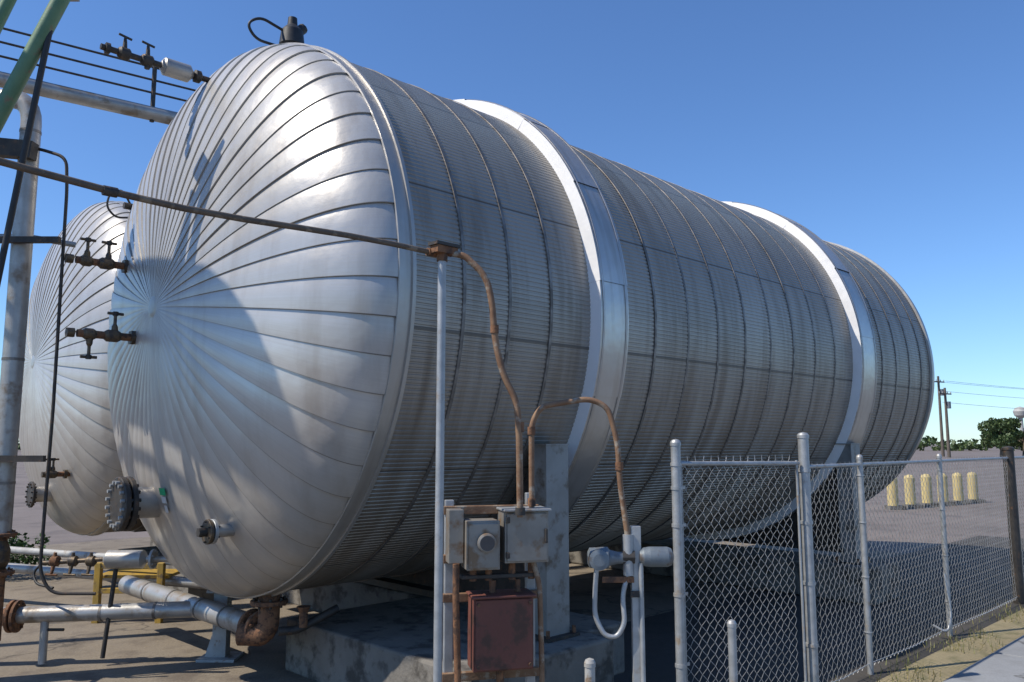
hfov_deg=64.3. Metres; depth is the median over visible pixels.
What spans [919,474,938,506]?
bollard
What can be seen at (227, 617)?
process pipe
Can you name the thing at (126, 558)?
sample valve line
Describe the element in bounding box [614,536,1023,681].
asphalt yard
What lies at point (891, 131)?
sky
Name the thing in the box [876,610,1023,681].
dry verge
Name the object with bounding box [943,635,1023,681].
concrete walkway
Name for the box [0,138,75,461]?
pipe support frame
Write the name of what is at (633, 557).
junction box post
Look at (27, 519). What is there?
ground
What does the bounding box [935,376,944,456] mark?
utility pole
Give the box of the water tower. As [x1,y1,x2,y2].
[1013,407,1023,430]
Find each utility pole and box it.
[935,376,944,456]
[939,388,951,456]
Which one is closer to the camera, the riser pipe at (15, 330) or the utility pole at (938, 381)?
the riser pipe at (15, 330)
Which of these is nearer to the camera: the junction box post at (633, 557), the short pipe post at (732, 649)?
the junction box post at (633, 557)
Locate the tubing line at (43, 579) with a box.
[38,148,95,594]
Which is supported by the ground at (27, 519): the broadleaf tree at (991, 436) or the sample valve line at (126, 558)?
the broadleaf tree at (991, 436)
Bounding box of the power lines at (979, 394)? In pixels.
[945,381,1018,408]
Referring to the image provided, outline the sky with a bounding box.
[0,0,1023,443]
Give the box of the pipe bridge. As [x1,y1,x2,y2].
[0,27,195,124]
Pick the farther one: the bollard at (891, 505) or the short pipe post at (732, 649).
the bollard at (891, 505)
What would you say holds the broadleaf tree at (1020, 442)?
on the ground at (27, 519)
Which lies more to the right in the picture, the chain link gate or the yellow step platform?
the chain link gate
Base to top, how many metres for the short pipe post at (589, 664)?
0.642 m
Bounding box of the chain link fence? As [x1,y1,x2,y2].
[797,432,1023,681]
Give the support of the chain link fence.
on the asphalt yard at (660, 656)
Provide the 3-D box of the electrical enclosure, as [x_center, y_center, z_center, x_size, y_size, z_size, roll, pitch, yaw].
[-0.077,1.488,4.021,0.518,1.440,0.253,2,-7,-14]
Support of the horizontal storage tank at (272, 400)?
on the concrete pad
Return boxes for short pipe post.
[584,658,595,681]
[727,619,737,681]
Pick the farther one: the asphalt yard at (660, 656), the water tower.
the water tower
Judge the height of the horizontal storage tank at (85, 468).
4.840 m
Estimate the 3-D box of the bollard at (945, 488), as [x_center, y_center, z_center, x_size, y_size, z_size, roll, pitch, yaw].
[11.840,4.054,22.310,0.400,0.870,0.340,0,-7,0]
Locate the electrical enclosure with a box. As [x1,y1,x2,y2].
[442,492,551,681]
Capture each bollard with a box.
[884,477,905,509]
[902,474,923,508]
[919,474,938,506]
[935,474,955,505]
[950,473,970,503]
[965,472,985,502]
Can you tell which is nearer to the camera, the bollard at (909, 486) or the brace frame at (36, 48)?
the brace frame at (36, 48)
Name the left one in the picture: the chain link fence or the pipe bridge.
the pipe bridge
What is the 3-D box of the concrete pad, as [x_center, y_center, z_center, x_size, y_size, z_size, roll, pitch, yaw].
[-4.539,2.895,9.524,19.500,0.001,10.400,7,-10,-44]
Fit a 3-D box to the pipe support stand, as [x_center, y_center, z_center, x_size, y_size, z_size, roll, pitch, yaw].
[-2.310,2.250,6.492,0.300,0.540,0.260,0,-7,0]
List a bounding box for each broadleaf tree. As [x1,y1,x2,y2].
[977,417,1023,456]
[1002,427,1023,455]
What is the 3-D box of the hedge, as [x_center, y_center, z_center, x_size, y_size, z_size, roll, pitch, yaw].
[-6.684,2.677,10.182,1.931,0.642,0.785,1,-7,-12]
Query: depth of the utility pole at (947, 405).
93.99 m
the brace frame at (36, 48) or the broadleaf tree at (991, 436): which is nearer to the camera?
the brace frame at (36, 48)
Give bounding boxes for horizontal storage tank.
[19,201,213,600]
[64,16,934,681]
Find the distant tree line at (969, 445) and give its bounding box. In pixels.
[18,436,1022,450]
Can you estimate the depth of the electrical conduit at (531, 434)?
4.15 m
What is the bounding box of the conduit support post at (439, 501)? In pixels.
[433,260,445,681]
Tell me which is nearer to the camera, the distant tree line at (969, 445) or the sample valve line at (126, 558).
the sample valve line at (126, 558)
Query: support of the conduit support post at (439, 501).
on the asphalt yard at (660, 656)
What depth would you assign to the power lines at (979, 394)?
102.07 m
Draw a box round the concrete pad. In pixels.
[0,537,903,681]
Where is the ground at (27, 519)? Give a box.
[8,444,1023,552]
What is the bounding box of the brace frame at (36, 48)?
[0,0,79,284]
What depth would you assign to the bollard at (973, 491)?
23.16 m
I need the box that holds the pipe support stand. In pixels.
[195,590,244,662]
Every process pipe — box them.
[2,568,191,664]
[6,546,204,588]
[118,575,339,645]
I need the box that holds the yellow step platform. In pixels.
[91,562,179,622]
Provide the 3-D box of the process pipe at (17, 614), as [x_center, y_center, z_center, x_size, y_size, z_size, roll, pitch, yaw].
[-3.850,2.120,6.271,2.715,0.702,0.240,1,-7,-6]
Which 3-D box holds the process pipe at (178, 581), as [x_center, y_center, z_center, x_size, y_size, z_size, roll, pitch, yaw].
[-4.763,2.267,8.346,3.956,0.345,0.274,-2,-8,19]
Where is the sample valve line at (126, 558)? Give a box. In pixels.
[33,549,168,588]
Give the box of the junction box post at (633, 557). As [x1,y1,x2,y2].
[587,525,673,681]
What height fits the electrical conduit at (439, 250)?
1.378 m
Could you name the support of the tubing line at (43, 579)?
attached to the pipe support frame at (10, 148)
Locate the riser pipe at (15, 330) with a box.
[0,89,41,640]
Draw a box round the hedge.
[8,533,58,566]
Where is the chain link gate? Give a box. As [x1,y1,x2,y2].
[670,439,808,681]
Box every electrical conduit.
[0,157,524,517]
[528,397,629,534]
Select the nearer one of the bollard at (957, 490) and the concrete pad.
the concrete pad

